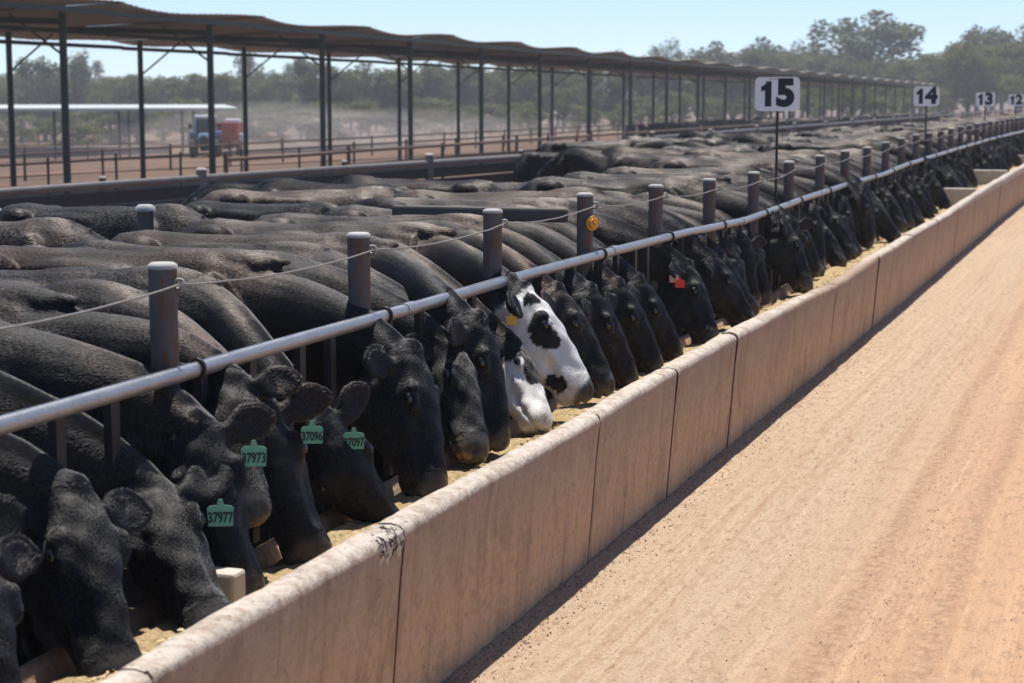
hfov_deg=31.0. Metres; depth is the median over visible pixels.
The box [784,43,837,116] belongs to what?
tree
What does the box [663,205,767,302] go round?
cow
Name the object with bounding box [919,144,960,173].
cow
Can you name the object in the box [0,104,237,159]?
shed
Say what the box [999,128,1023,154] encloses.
cow
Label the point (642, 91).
tree
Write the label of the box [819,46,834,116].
tree
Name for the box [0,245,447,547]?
cow
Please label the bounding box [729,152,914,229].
cow
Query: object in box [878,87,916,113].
tree
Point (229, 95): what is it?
tree
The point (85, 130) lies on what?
tree
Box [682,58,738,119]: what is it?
tree
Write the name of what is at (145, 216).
pen post
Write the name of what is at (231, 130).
mixer wagon
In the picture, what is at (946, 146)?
cow
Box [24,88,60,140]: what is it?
tree
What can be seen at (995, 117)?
cow
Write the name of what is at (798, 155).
cow
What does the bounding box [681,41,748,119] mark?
tree
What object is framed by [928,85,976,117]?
tree
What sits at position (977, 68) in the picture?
tree
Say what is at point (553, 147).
cow
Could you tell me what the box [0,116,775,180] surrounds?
pen fence
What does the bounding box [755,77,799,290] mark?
pen sign
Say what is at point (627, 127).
cow
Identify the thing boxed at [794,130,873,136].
cow
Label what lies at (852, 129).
cow
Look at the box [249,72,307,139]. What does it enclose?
tree
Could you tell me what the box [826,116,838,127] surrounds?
cow
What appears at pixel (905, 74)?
tree
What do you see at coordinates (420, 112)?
tree
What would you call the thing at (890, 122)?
cow
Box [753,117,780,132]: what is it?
cow
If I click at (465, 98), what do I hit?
tree
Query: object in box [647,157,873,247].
cow
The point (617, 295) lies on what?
cow
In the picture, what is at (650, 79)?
tree
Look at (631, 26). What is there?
sky
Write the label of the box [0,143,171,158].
bunk wall
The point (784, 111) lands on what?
tree
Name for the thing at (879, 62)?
tree
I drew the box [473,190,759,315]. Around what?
cow
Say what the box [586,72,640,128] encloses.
tree
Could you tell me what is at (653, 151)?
cow
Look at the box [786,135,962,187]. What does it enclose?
cow
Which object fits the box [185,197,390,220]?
cow
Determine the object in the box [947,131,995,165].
cow
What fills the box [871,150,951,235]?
cow
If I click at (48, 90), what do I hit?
tree
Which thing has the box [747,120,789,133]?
cow
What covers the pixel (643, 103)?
tree
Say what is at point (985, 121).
cow
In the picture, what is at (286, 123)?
tree
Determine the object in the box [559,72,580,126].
tree
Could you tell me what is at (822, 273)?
cow
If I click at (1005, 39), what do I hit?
tree
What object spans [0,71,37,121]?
tree
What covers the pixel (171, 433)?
cow
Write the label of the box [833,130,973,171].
cow
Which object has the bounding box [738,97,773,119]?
tree
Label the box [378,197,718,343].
cow
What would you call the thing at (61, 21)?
shade shed
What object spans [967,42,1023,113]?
tree
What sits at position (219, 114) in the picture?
tree
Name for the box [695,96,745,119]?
tree
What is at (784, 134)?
cow
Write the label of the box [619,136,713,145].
cow
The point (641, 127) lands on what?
cow
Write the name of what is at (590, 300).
cow
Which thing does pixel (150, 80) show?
tree
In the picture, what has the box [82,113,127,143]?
tree
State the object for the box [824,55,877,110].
tree
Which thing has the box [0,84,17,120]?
tree
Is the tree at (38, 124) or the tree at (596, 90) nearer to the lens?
the tree at (38, 124)
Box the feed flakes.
[88,210,944,681]
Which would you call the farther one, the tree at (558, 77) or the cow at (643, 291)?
the tree at (558, 77)
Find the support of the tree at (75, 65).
on the ground
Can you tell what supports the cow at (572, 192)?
on the ground
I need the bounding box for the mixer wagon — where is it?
[216,119,242,153]
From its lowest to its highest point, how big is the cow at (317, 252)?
1.405 m
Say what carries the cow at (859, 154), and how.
on the ground
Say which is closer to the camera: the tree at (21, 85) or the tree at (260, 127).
the tree at (260, 127)
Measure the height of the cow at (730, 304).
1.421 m
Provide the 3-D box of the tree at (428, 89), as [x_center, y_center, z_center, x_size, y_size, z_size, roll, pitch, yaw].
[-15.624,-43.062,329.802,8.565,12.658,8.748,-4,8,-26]
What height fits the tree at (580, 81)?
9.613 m
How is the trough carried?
on the ground
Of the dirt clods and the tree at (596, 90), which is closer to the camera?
the dirt clods
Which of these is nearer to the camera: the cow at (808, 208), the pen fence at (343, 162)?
the cow at (808, 208)
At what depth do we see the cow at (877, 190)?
22.21 m
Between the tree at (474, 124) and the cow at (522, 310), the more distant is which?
the tree at (474, 124)
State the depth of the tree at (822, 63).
283.66 m
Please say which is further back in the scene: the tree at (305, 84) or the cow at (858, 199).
the tree at (305, 84)
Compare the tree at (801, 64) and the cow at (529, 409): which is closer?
the cow at (529, 409)
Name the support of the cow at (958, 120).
on the ground
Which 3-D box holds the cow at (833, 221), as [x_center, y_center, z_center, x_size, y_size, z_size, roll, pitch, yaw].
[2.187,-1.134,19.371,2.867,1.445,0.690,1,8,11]
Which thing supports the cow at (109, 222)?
on the ground
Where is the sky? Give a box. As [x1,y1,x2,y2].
[0,0,1023,102]
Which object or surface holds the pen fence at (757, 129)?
on the ground
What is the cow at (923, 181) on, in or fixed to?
on the ground
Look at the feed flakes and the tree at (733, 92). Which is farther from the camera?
the tree at (733, 92)
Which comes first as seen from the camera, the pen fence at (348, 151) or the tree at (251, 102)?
the pen fence at (348, 151)
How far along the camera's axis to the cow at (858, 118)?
121.30 m
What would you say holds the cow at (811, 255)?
on the ground
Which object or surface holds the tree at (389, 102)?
on the ground
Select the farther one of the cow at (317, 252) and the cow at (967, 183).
the cow at (967, 183)
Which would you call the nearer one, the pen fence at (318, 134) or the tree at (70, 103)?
the pen fence at (318, 134)
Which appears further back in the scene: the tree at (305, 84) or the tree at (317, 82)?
the tree at (317, 82)
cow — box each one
[0,203,206,239]
[0,217,109,247]
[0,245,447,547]
[0,265,399,523]
[0,283,303,659]
[0,320,276,666]
[0,370,233,631]
[0,433,152,677]
[0,531,42,682]
[36,279,332,605]
[63,239,490,511]
[110,229,510,482]
[180,218,593,406]
[181,178,408,205]
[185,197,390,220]
[196,186,399,206]
[251,220,614,451]
[252,250,489,514]
[255,212,638,387]
[323,205,683,360]
[331,175,504,192]
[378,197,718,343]
[381,238,552,478]
[392,187,715,317]
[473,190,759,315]
[495,181,528,190]
[503,221,663,418]
[513,151,601,182]
[517,176,812,335]
[535,139,678,152]
[537,147,695,177]
[563,171,821,319]
[565,198,754,327]
[600,146,709,154]
[601,165,857,260]
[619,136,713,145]
[625,123,634,135]
[634,192,772,334]
[637,124,646,137]
[647,123,679,137]
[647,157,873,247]
[662,145,757,151]
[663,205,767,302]
[671,211,749,291]
[676,123,700,133]
[676,130,770,139]
[678,141,758,147]
[683,155,875,239]
[688,149,906,231]
[691,154,886,238]
[699,119,718,131]
[706,138,729,145]
[708,148,758,152]
[713,120,737,130]
[715,189,814,320]
[716,141,767,146]
[722,175,825,267]
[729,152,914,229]
[730,134,787,143]
[738,119,764,128]
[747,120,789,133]
[749,132,796,136]
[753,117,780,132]
[757,139,936,179]
[759,168,861,291]
[766,149,881,156]
[769,118,797,133]
[771,171,855,289]
[783,118,825,132]
[783,136,817,137]
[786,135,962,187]
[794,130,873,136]
[812,254,824,278]
[814,129,878,132]
[815,126,857,130]
[816,132,964,174]
[823,222,846,266]
[824,126,887,130]
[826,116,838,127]
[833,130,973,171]
[834,152,919,187]
[837,116,872,126]
[849,170,889,215]
[850,151,938,213]
[850,156,934,218]
[852,116,880,126]
[855,125,875,127]
[857,115,885,125]
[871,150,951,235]
[871,194,900,242]
[876,113,902,125]
[878,131,995,169]
[879,124,1003,151]
[883,112,909,122]
[895,130,1009,172]
[897,121,1009,145]
[900,186,924,227]
[905,140,964,187]
[906,142,958,178]
[909,140,973,187]
[909,144,963,187]
[913,112,949,122]
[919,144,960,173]
[924,121,994,127]
[941,118,1005,121]
[944,120,1010,128]
[944,137,991,169]
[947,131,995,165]
[954,132,999,158]
[961,156,978,187]
[970,122,1015,147]
[972,135,1006,163]
[973,115,1023,117]
[986,145,1002,169]
[999,112,1023,115]
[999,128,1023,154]
[1001,138,1011,168]
[1009,144,1021,165]
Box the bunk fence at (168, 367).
[0,117,1023,594]
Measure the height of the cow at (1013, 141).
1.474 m
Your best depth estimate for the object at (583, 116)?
237.11 m
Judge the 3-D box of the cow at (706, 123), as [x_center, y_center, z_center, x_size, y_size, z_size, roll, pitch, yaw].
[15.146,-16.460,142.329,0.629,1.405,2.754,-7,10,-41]
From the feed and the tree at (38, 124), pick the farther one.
the tree at (38, 124)
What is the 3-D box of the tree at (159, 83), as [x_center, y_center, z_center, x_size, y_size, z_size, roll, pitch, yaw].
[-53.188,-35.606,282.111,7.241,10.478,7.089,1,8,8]
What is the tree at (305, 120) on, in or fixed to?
on the ground
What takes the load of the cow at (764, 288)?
on the ground
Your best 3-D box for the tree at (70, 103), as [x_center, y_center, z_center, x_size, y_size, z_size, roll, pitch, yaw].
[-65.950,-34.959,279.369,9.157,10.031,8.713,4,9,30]
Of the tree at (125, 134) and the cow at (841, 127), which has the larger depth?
the tree at (125, 134)
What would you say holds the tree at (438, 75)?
on the ground
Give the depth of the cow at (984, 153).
35.86 m
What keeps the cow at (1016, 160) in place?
on the ground
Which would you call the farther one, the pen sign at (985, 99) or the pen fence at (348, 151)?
the pen fence at (348, 151)
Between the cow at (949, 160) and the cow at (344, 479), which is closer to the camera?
the cow at (344, 479)
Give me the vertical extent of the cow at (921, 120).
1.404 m
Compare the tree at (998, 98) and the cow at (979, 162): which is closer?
the cow at (979, 162)
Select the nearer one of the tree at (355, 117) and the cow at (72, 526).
the cow at (72, 526)
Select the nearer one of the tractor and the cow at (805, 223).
the cow at (805, 223)
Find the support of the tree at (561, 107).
on the ground
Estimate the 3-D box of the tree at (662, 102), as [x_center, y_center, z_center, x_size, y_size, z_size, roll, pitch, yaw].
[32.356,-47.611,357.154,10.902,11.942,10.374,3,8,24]
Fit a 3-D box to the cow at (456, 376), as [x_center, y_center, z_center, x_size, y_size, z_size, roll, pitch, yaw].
[-1.343,0.252,8.964,2.780,1.399,0.681,3,8,19]
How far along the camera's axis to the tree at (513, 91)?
311.07 m
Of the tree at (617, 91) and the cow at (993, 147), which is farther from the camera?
the tree at (617, 91)
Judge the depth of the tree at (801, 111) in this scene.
343.39 m
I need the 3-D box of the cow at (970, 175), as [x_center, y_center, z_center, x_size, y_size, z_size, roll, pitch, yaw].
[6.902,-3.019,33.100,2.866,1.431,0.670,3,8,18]
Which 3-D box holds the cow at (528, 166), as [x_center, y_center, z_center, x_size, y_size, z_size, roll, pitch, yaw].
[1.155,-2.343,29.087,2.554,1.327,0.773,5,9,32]
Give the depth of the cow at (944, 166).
29.26 m
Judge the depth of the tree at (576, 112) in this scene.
428.42 m
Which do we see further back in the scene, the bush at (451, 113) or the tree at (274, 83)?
the tree at (274, 83)
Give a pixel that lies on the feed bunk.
(441, 585)
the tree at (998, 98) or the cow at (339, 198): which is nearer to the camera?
the cow at (339, 198)
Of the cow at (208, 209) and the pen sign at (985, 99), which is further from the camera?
the pen sign at (985, 99)
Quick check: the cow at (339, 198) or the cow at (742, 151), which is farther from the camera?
the cow at (742, 151)
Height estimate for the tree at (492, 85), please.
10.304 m
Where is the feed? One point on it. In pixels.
(148, 638)
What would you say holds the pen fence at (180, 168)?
on the ground
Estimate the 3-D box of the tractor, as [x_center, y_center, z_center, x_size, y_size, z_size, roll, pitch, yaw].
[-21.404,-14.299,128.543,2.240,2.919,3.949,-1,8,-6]
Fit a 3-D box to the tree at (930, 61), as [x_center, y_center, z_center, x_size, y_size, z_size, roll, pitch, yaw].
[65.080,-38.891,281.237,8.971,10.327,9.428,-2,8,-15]
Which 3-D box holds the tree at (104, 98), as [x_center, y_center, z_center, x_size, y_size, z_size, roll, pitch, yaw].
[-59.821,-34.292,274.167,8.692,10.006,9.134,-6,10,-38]
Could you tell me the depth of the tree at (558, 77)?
264.87 m
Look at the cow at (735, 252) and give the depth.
14.54 m
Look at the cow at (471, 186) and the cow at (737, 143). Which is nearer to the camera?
the cow at (471, 186)
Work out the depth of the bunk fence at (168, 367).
7.94 m
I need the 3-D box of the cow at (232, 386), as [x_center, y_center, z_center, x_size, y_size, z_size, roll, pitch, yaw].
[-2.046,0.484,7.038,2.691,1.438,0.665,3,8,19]
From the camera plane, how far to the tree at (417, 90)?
259.09 m
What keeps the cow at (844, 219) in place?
on the ground
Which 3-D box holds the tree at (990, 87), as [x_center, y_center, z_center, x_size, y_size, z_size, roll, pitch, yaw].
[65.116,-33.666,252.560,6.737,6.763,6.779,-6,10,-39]
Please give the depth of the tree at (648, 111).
250.45 m
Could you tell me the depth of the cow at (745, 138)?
37.72 m
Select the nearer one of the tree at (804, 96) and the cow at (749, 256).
the cow at (749, 256)
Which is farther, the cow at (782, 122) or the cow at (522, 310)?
the cow at (782, 122)
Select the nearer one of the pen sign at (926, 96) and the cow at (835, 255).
the cow at (835, 255)
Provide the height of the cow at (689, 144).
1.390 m
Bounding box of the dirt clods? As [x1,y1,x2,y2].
[522,253,1023,682]
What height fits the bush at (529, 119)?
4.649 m
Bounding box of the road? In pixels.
[442,201,1023,682]
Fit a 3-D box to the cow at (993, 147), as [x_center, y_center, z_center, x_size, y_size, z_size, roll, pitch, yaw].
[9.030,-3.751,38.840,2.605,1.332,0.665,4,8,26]
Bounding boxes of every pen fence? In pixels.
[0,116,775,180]
[0,122,603,158]
[0,131,591,195]
[0,149,522,206]
[0,153,521,208]
[223,111,937,182]
[650,108,1020,137]
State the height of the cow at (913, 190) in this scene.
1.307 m
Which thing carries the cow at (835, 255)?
on the ground
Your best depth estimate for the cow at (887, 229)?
21.32 m
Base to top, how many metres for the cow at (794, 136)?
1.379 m
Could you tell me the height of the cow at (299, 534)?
1.407 m
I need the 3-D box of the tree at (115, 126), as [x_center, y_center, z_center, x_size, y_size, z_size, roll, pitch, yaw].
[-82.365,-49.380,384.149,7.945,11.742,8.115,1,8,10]
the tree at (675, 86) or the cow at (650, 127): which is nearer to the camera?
the cow at (650, 127)
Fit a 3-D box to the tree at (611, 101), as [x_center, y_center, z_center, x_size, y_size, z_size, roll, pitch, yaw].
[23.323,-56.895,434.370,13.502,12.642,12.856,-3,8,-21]
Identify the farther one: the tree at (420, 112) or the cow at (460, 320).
the tree at (420, 112)
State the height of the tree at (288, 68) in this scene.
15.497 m
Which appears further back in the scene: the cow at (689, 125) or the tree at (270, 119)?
the tree at (270, 119)
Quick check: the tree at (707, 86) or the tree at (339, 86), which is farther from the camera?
the tree at (707, 86)
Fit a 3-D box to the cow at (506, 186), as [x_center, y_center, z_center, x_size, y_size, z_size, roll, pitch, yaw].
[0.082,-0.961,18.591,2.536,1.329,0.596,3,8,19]
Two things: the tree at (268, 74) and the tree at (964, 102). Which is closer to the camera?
the tree at (964, 102)
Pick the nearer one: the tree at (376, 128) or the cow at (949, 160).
the cow at (949, 160)
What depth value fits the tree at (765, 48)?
314.32 m
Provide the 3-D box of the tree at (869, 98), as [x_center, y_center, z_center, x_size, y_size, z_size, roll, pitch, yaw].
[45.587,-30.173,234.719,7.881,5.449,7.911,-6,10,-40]
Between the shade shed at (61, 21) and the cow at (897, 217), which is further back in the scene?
the shade shed at (61, 21)
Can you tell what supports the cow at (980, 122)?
on the ground
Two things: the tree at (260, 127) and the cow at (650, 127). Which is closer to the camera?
the cow at (650, 127)
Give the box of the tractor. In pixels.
[189,115,221,157]
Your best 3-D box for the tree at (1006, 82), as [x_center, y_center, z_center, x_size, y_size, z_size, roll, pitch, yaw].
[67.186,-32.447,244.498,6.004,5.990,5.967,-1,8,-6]
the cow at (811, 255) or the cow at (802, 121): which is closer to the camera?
the cow at (811, 255)
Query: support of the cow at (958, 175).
on the ground
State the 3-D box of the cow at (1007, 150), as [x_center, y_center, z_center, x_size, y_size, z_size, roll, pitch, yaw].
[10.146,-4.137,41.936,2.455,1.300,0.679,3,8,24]
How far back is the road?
8.80 m
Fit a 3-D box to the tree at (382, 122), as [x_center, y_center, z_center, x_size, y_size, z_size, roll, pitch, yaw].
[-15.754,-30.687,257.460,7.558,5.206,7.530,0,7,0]
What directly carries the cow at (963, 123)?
on the ground
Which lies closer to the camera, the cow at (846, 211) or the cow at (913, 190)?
the cow at (846, 211)
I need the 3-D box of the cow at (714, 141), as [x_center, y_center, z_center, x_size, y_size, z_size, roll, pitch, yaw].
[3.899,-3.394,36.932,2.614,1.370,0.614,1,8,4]
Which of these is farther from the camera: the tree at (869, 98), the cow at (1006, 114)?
the tree at (869, 98)
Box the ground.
[0,103,1023,651]
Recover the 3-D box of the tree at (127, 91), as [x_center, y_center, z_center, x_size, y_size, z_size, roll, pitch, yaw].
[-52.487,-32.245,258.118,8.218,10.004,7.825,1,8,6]
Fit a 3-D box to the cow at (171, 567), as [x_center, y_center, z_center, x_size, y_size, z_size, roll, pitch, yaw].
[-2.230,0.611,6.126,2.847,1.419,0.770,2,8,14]
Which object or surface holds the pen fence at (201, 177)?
on the ground
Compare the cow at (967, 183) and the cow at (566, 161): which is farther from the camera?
the cow at (967, 183)
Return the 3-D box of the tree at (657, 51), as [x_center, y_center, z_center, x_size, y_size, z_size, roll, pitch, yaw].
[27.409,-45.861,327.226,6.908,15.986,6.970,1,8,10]
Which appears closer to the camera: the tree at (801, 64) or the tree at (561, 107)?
the tree at (561, 107)
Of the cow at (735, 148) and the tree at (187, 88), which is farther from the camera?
the tree at (187, 88)
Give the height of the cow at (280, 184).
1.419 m
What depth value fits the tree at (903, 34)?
293.77 m
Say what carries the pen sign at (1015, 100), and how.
on the ground
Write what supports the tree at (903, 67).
on the ground
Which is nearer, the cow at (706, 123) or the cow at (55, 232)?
the cow at (55, 232)
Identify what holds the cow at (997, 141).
on the ground
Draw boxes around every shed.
[0,0,935,195]
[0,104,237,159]
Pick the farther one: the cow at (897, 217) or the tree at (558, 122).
the tree at (558, 122)
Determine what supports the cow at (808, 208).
on the ground
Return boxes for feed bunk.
[19,155,1023,682]
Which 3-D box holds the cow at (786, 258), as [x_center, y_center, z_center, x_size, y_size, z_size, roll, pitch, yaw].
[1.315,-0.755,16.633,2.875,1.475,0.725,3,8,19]
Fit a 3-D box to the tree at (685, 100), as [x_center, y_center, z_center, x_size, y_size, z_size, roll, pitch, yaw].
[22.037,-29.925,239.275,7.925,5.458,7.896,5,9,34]
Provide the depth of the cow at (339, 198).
15.12 m
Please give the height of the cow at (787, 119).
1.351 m
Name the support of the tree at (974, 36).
on the ground
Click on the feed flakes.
(516, 446)
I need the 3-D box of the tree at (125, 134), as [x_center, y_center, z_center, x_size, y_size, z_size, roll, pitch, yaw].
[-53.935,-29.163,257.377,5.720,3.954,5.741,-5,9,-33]
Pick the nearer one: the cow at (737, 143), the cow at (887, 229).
the cow at (887, 229)
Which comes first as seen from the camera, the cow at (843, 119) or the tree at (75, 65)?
the cow at (843, 119)
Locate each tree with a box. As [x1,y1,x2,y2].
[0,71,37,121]
[0,77,40,137]
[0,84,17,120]
[0,117,39,146]
[13,55,71,141]
[15,115,60,143]
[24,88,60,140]
[39,111,106,146]
[50,79,102,139]
[54,48,102,142]
[68,54,104,123]
[81,77,130,141]
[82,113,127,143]
[89,75,120,126]
[101,77,131,129]
[104,75,163,143]
[105,119,146,143]
[112,73,153,115]
[144,77,167,122]
[145,111,179,145]
[147,74,184,140]
[156,96,204,144]
[163,72,220,143]
[171,73,202,129]
[186,111,237,126]
[191,72,251,121]
[225,52,264,136]
[228,72,277,138]
[228,105,276,140]
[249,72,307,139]
[253,69,289,130]
[256,102,294,139]
[272,106,319,140]
[280,55,340,138]
[282,59,303,129]
[291,101,354,141]
[298,78,347,117]
[316,67,369,137]
[341,63,401,138]
[341,69,373,130]
[341,99,381,139]
[356,80,393,131]
[371,104,424,137]
[373,75,420,129]
[377,68,437,136]
[406,69,447,132]
[407,96,446,136]
[413,61,455,135]
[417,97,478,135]
[434,75,473,131]
[441,64,494,129]
[450,84,478,128]
[460,105,500,133]
[468,70,513,132]
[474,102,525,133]
[484,71,532,131]
[489,66,550,131]
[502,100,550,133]
[531,66,579,131]
[535,85,582,131]
[536,102,559,126]
[558,72,601,129]
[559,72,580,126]
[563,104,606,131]
[568,84,608,125]
[581,72,601,124]
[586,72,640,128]
[600,79,637,124]
[601,103,638,129]
[603,49,634,126]
[618,74,668,123]
[625,80,659,122]
[625,94,664,126]
[634,54,651,125]
[647,37,685,120]
[650,75,693,121]
[651,91,714,126]
[654,81,692,121]
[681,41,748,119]
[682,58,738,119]
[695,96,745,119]
[705,65,755,118]
[735,36,787,104]
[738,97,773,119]
[740,48,791,108]
[766,52,822,117]
[774,88,812,118]
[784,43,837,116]
[786,39,822,118]
[799,88,826,116]
[802,54,847,116]
[806,9,926,114]
[809,85,867,116]
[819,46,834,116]
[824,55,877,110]
[836,87,902,115]
[865,57,908,113]
[876,57,917,104]
[878,58,936,109]
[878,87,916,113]
[892,85,953,119]
[914,53,962,111]
[918,49,950,112]
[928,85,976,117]
[936,41,1005,117]
[953,24,1008,115]
[962,71,1008,114]
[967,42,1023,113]
[979,24,1023,112]
[989,93,1007,113]
[995,74,1023,112]
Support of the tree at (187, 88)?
on the ground
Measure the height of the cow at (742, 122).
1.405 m
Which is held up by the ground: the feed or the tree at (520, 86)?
the tree at (520, 86)
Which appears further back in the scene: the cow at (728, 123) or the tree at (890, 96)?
the tree at (890, 96)
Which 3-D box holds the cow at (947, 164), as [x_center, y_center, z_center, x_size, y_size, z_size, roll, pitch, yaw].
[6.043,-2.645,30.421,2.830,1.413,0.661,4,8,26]
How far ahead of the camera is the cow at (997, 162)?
37.86 m
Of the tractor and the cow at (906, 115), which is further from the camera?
the cow at (906, 115)
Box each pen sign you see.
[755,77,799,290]
[913,87,939,153]
[976,92,994,121]
[1008,94,1023,117]
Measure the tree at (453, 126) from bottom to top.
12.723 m
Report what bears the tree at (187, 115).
on the ground
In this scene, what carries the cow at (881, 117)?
on the ground
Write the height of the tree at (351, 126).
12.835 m
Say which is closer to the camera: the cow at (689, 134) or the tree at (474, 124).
the cow at (689, 134)
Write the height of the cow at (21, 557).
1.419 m
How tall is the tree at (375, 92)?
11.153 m
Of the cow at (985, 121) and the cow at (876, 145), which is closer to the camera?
the cow at (876, 145)
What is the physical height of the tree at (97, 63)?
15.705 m
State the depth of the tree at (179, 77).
377.20 m
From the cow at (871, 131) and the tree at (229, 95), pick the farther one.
the tree at (229, 95)
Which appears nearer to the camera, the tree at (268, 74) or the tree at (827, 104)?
the tree at (827, 104)
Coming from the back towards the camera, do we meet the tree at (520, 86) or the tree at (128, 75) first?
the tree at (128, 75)
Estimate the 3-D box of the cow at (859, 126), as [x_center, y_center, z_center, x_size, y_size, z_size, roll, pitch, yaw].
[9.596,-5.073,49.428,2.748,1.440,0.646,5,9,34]
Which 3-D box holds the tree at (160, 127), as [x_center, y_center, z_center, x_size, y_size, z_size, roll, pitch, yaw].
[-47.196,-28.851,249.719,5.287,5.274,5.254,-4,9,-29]
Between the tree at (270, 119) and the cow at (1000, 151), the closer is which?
the cow at (1000, 151)
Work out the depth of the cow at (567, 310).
9.98 m
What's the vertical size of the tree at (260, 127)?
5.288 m
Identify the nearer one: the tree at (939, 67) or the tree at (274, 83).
the tree at (274, 83)
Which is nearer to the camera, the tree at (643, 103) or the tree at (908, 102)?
the tree at (908, 102)
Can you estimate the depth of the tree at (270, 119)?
250.42 m
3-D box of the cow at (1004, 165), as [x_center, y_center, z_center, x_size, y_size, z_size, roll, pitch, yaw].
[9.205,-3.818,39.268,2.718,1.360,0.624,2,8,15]
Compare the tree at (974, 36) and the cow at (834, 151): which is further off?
the tree at (974, 36)
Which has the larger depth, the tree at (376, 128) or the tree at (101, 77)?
the tree at (101, 77)
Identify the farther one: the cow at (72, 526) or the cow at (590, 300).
the cow at (590, 300)
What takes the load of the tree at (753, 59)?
on the ground
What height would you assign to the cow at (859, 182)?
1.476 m
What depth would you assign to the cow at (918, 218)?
23.79 m
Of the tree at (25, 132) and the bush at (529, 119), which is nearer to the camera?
the bush at (529, 119)
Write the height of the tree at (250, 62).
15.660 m
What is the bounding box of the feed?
[52,166,1018,682]
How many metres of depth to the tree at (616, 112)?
250.84 m
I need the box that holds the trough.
[392,205,567,222]

